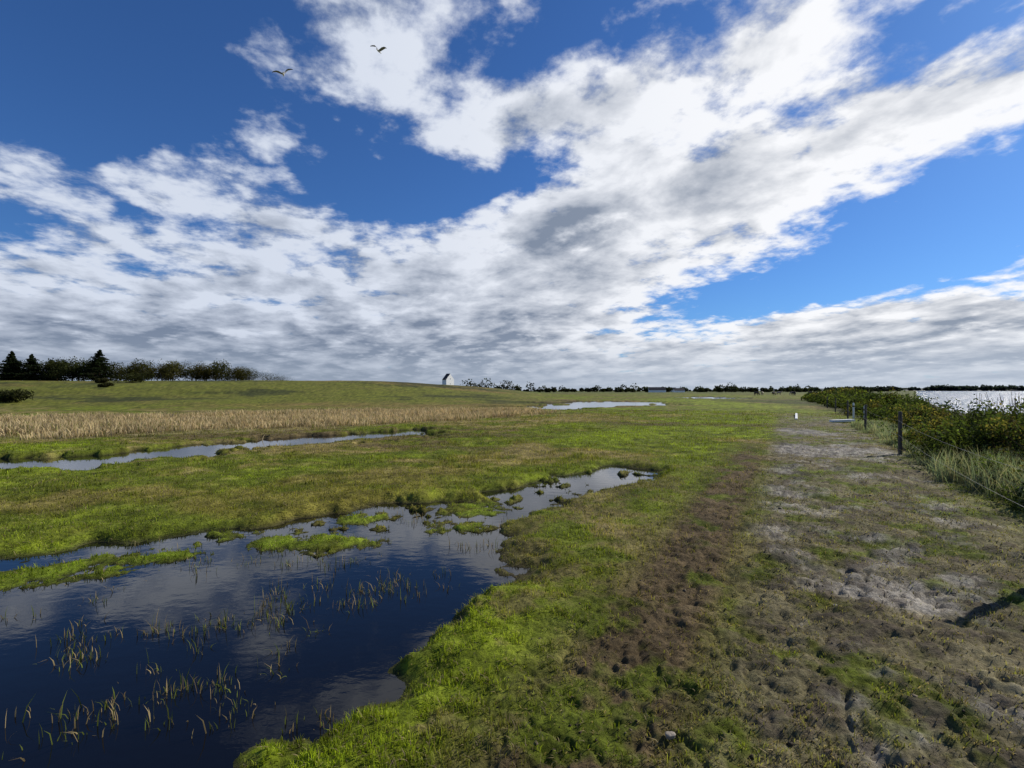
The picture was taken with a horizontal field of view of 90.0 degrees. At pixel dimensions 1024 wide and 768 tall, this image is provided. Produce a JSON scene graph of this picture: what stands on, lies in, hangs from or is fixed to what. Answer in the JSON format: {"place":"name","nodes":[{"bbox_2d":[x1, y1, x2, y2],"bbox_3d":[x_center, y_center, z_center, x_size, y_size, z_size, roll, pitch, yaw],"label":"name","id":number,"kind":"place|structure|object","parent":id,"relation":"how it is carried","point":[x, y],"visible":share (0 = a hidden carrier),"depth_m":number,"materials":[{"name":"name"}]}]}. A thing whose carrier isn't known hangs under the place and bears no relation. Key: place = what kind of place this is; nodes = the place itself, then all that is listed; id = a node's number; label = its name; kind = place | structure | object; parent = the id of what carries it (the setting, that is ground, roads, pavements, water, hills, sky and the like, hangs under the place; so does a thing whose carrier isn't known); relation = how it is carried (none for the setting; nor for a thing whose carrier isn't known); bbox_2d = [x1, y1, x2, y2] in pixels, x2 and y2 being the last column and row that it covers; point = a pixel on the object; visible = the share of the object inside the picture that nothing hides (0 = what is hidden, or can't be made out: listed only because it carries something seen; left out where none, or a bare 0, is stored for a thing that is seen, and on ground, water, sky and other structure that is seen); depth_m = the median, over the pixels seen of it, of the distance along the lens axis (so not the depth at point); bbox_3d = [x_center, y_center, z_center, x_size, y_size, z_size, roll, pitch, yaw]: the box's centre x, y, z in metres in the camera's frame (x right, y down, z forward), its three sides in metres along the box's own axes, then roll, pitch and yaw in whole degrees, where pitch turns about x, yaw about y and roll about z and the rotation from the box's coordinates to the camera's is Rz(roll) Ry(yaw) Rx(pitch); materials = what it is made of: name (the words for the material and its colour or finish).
{"place":"outdoors","nodes":[
{"label":"outdoors","id":0,"kind":"place"},
{"bbox_2d":[273,69,292,76],"bbox_3d":[-15.798,-21.463,35.293,1.400,0.337,0.582,-21,6,-19],"label":"gull","id":1,"kind":"object","parent":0,"point":[283,73],"visible":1,"depth_m":35.25,"materials":[{"name":"grey"}]},
{"bbox_2d":[0,430,661,767],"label":"pond water","id":2,"kind":"structure","parent":0,"point":[348,660],"depth_m":4.05,"materials":[{"name":"blue liquid"}]},
{"bbox_2d":[1,510,507,761],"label":"pond reeds","id":3,"kind":"object","parent":2,"relation":"in","point":[222,625],"visible":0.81,"depth_m":3.91,"materials":[{"name":"green plant"}]},
{"bbox_2d":[371,45,386,52],"bbox_3d":[-9.146,-23.081,35.311,1.400,0.377,0.583,21,6,19],"label":"gull","id":4,"kind":"object","parent":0,"point":[381,49],"visible":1,"depth_m":35.26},
{"bbox_2d":[0,380,1023,767],"bbox_3d":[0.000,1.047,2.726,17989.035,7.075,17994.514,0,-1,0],"label":"ground","id":5,"kind":"structure","parent":0,"point":[928,606],"depth_m":5.40,"materials":[{"name":"green plant"}]},
{"bbox_2d":[0,351,27,380],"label":"conifer tree","id":6,"kind":"object","parent":5,"relation":"on","point":[10,366],"visible":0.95,"depth_m":135.31,"materials":[{"name":"green plant"}]},
{"bbox_2d":[0,388,34,402],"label":"shrub","id":7,"kind":"object","parent":5,"relation":"on","point":[12,395],"visible":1,"depth_m":61.27,"materials":[{"name":"green plant"}]},
{"bbox_2d":[11,354,43,380],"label":"conifer tree","id":8,"kind":"object","parent":5,"relation":"on","point":[31,365],"visible":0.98,"depth_m":136.28,"materials":[{"name":"green plant"}]},
{"bbox_2d":[17,359,42,380],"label":"deciduous tree","id":9,"kind":"object","parent":5,"relation":"on","point":[23,367],"visible":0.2,"depth_m":137.95,"materials":[{"name":"green plant"}]},
{"bbox_2d":[32,360,68,380],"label":"conifer tree","id":10,"kind":"object","parent":5,"relation":"on","point":[41,379],"visible":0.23,"depth_m":137.65,"materials":[{"name":"green plant"}]},
{"bbox_2d":[37,358,69,380],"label":"deciduous tree","id":11,"kind":"object","parent":5,"relation":"on","point":[50,363],"visible":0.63,"depth_m":134.80,"materials":[{"name":"green plant"}]},
{"bbox_2d":[42,358,91,380],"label":"deciduous tree","id":12,"kind":"object","parent":5,"relation":"on","point":[68,374],"visible":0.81,"depth_m":133.93,"materials":[{"name":"green plant"}]},
{"bbox_2d":[56,356,94,380],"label":"deciduous tree","id":13,"kind":"object","parent":5,"relation":"on","point":[81,362],"visible":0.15,"depth_m":139.56,"materials":[{"name":"green plant"}]},
{"bbox_2d":[73,359,106,380],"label":"deciduous tree","id":14,"kind":"object","parent":5,"relation":"on","point":[80,370],"visible":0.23,"depth_m":134.78,"materials":[{"name":"green plant"}]},
{"bbox_2d":[70,349,121,380],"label":"conifer tree","id":15,"kind":"object","parent":5,"relation":"on","point":[98,363],"visible":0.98,"depth_m":133.25,"materials":[{"name":"green plant"}]},
{"bbox_2d":[95,377,108,382],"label":"shrub","id":16,"kind":"object","parent":5,"relation":"on","point":[102,380],"visible":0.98,"depth_m":104.41,"materials":[{"name":"green plant"}]},
{"bbox_2d":[97,382,114,386],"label":"shrub","id":17,"kind":"object","parent":5,"relation":"on","point":[107,384],"visible":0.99,"depth_m":87.67,"materials":[{"name":"green plant"}]},
{"bbox_2d":[91,361,124,380],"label":"deciduous tree","id":18,"kind":"object","parent":5,"relation":"on","point":[112,366],"visible":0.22,"depth_m":138.34,"materials":[{"name":"green plant"}]},
{"bbox_2d":[108,367,129,380],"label":"deciduous tree","id":19,"kind":"object","parent":5,"relation":"on","point":[119,371],"visible":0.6,"depth_m":135.38,"materials":[{"name":"green plant"}]},
{"bbox_2d":[109,371,154,382],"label":"shrub","id":20,"kind":"object","parent":5,"relation":"on","point":[132,377],"visible":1,"depth_m":105.57,"materials":[{"name":"green plant"}]},
{"bbox_2d":[125,362,151,380],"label":"deciduous tree","id":21,"kind":"object","parent":5,"relation":"on","point":[139,373],"visible":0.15,"depth_m":138.71,"materials":[{"name":"green plant"}]},
{"bbox_2d":[121,358,158,380],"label":"deciduous tree","id":22,"kind":"object","parent":5,"relation":"on","point":[135,367],"visible":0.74,"depth_m":133.40,"materials":[{"name":"green plant"}]},
{"bbox_2d":[144,363,171,380],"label":"deciduous tree","id":23,"kind":"object","parent":5,"relation":"on","point":[161,374],"visible":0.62,"depth_m":134.37,"materials":[{"name":"green plant"}]},
{"bbox_2d":[152,361,182,378],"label":"deciduous tree","id":24,"kind":"object","parent":5,"relation":"on","point":[164,365],"visible":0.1,"depth_m":139.98,"materials":[{"name":"green plant"}]},
{"bbox_2d":[158,360,185,380],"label":"deciduous tree","id":25,"kind":"object","parent":5,"relation":"on","point":[174,369],"visible":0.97,"depth_m":133.96,"materials":[{"name":"green plant"}]},
{"bbox_2d":[173,361,201,380],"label":"deciduous tree","id":26,"kind":"object","parent":5,"relation":"on","point":[188,369],"visible":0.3,"depth_m":138.26,"materials":[{"name":"green plant"}]},
{"bbox_2d":[180,368,205,380],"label":"deciduous tree","id":27,"kind":"object","parent":5,"relation":"on","point":[189,373],"visible":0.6,"depth_m":134.61,"materials":[{"name":"green plant"}]},
{"bbox_2d":[190,361,218,380],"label":"deciduous tree","id":28,"kind":"object","parent":5,"relation":"on","point":[199,371],"visible":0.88,"depth_m":132.83,"materials":[{"name":"green plant"}]},
{"bbox_2d":[203,359,235,380],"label":"deciduous tree","id":29,"kind":"object","parent":5,"relation":"on","point":[217,369],"visible":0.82,"depth_m":133.85,"materials":[{"name":"green plant"}]},
{"bbox_2d":[207,362,233,380],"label":"deciduous tree","id":30,"kind":"object","parent":5,"relation":"on","point":[218,379],"visible":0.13,"depth_m":140.06,"materials":[{"name":"green plant"}]},
{"bbox_2d":[221,366,250,379],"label":"deciduous tree","id":31,"kind":"object","parent":5,"relation":"on","point":[236,371],"visible":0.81,"depth_m":135.16,"materials":[{"name":"green plant"}]},
{"bbox_2d":[232,368,260,379],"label":"deciduous tree","id":32,"kind":"object","parent":5,"relation":"on","point":[248,374],"visible":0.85,"depth_m":134.52,"materials":[{"name":"green plant"}]},
{"bbox_2d":[254,370,279,379],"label":"deciduous tree","id":33,"kind":"object","parent":5,"relation":"on","point":[261,377],"visible":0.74,"depth_m":135.72,"materials":[{"name":"green plant"}]},
{"bbox_2d":[0,405,560,440],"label":"reed bed","id":34,"kind":"object","parent":5,"relation":"on","point":[63,425],"visible":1,"depth_m":27.95,"materials":[{"name":"beige plant"}]},
{"bbox_2d":[270,375,292,379],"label":"deciduous tree","id":35,"kind":"object","parent":5,"relation":"on","point":[280,378],"visible":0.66,"depth_m":135.42,"materials":[{"name":"green plant"}]},
{"bbox_2d":[442,374,453,384],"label":"church","id":36,"kind":"structure","parent":5,"relation":"on","point":[447,379],"depth_m":289.63,"materials":[{"name":"white paint"}]},
{"bbox_2d":[460,378,495,387],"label":"tree belt","id":37,"kind":"object","parent":5,"relation":"on","point":[481,384],"visible":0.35,"depth_m":495.12,"materials":[{"name":"green plant"}]},
{"bbox_2d":[494,380,535,390],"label":"tree belt","id":38,"kind":"object","parent":5,"relation":"on","point":[512,387],"visible":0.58,"depth_m":506.09,"materials":[{"name":"green plant"}]},
{"bbox_2d":[538,386,557,391],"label":"tree belt","id":39,"kind":"object","parent":5,"relation":"on","point":[546,389],"visible":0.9,"depth_m":487.62,"materials":[{"name":"green plant"}]},
{"bbox_2d":[558,385,576,391],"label":"tree belt","id":40,"kind":"object","parent":5,"relation":"on","point":[565,389],"visible":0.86,"depth_m":563.01,"materials":[{"name":"green plant"}]},
{"bbox_2d":[586,385,604,391],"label":"tree belt","id":41,"kind":"object","parent":5,"relation":"on","point":[595,389],"visible":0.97,"depth_m":562.15,"materials":[{"name":"green plant"}]},
{"bbox_2d":[614,383,648,391],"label":"tree belt","id":42,"kind":"object","parent":5,"relation":"on","point":[619,389],"visible":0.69,"depth_m":523.63,"materials":[{"name":"green plant"}]},
{"bbox_2d":[648,387,665,391],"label":"farmhouse","id":43,"kind":"object","parent":5,"relation":"on","point":[656,389],"visible":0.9,"depth_m":499.20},
{"bbox_2d":[312,444,1019,766],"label":"soil clods","id":44,"kind":"object","parent":5,"relation":"on","point":[789,743],"visible":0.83,"depth_m":3.15,"materials":[{"name":"brown soil"}]},
{"bbox_2d":[665,731,675,739],"bbox_3d":[0.821,1.823,2.657,0.057,0.030,0.045,0,-1,-6],"label":"stone","id":45,"kind":"object","parent":5,"relation":"on","point":[669,735],"visible":1,"depth_m":2.64,"materials":[{"name":"grey stone"}]},
{"bbox_2d":[673,388,684,391],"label":"farmhouse","id":46,"kind":"object","parent":5,"relation":"on","point":[679,390],"visible":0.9,"depth_m":503.52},
{"bbox_2d":[523,388,882,391],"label":"hedgerow","id":47,"kind":"object","parent":5,"relation":"on","point":[638,390],"visible":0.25,"depth_m":716.89,"materials":[{"name":"green plant"}]},
{"bbox_2d":[539,386,900,390],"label":"hedgerow","id":48,"kind":"object","parent":5,"relation":"on","point":[687,389],"visible":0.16,"depth_m":947.22,"materials":[{"name":"green plant"}]},
{"bbox_2d":[695,382,745,391],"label":"tree belt","id":49,"kind":"object","parent":5,"relation":"on","point":[721,388],"visible":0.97,"depth_m":520.52,"materials":[{"name":"green plant"}]},
{"bbox_2d":[746,387,770,391],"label":"tree belt","id":50,"kind":"object","parent":5,"relation":"on","point":[751,389],"visible":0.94,"depth_m":539.96,"materials":[{"name":"green plant"}]},
{"bbox_2d":[778,386,808,391],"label":"tree belt","id":51,"kind":"object","parent":5,"relation":"on","point":[789,389],"visible":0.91,"depth_m":539.01,"materials":[{"name":"green plant"}]},
{"bbox_2d":[786,384,813,391],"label":"tree belt","id":52,"kind":"object","parent":5,"relation":"on","point":[809,387],"visible":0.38,"depth_m":592.16,"materials":[{"name":"green plant"}]},
{"bbox_2d":[829,419,854,421],"bbox_3d":[18.300,2.031,28.377,1.300,0.158,0.350,0,-1,-6],"label":"wooden board","id":53,"kind":"object","parent":5,"relation":"on","point":[844,420],"visible":0.97,"depth_m":28.23,"materials":[{"name":"white paint"}]},
{"bbox_2d":[824,386,872,391],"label":"tree belt","id":54,"kind":"object","parent":5,"relation":"on","point":[869,390],"visible":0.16,"depth_m":596.59,"materials":[{"name":"green plant"}]},
{"bbox_2d":[852,403,854,418],"bbox_3d":[22.000,1.805,32.980,0.117,1.200,0.117,0,-1,0],"label":"marker post","id":55,"kind":"object","parent":5,"relation":"on","point":[853,406],"visible":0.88,"depth_m":32.94,"materials":[{"name":"white paint"}]},
{"bbox_2d":[801,385,1023,512],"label":"rose hedge","id":56,"kind":"object","parent":5,"relation":"on","point":[995,429],"visible":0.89,"depth_m":12.66,"materials":[{"name":"green plant"}]},
{"bbox_2d":[807,384,1023,390],"bbox_3d":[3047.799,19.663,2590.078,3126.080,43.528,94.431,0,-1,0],"label":"coastal woods","id":57,"kind":"object","parent":5,"relation":"on","point":[971,388],"visible":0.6,"depth_m":2566.08,"materials":[{"name":"green plant"}]},
{"bbox_2d":[827,397,1021,500],"bbox_3d":[18.788,1.585,28.369,0.476,1.750,54.231,0,-1,30],"label":"wire fence","id":58,"kind":"object","parent":5,"relation":"on","point":[899,434],"visible":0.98,"depth_m":14.38,"materials":[{"name":"brown wood"}]},
{"bbox_2d":[848,419,1023,532],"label":"marram grass","id":59,"kind":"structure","parent":5,"relation":"on","point":[943,474],"depth_m":9.95,"materials":[{"name":"green plant"}]},
{"bbox_2d":[0,0,1023,390],"label":"sky","id":60,"kind":"structure","parent":0,"point":[576,194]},
{"bbox_2d":[526,401,674,409],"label":"marsh water","id":61,"kind":"structure","parent":0,"point":[575,404],"depth_m":69.17,"materials":[{"name":"black liquid"}]},
{"bbox_2d":[674,397,734,398],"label":"marsh water","id":62,"kind":"structure","parent":0,"point":[706,397],"depth_m":137.70,"materials":[{"name":"white liquid"}]},
{"bbox_2d":[820,388,1023,390],"bbox_3d":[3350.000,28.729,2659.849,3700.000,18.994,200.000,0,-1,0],"label":"distant coast","id":63,"kind":"structure","parent":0,"point":[945,390],"depth_m":2578.59,"materials":[{"name":"plant"}]},
{"bbox_2d":[916,391,1023,413],"bbox_3d":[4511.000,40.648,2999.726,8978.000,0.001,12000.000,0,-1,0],"label":"sea water","id":64,"kind":"structure","parent":0,"point":[964,398],"depth_m":213.80,"materials":[{"name":"white liquid"}]}
]}

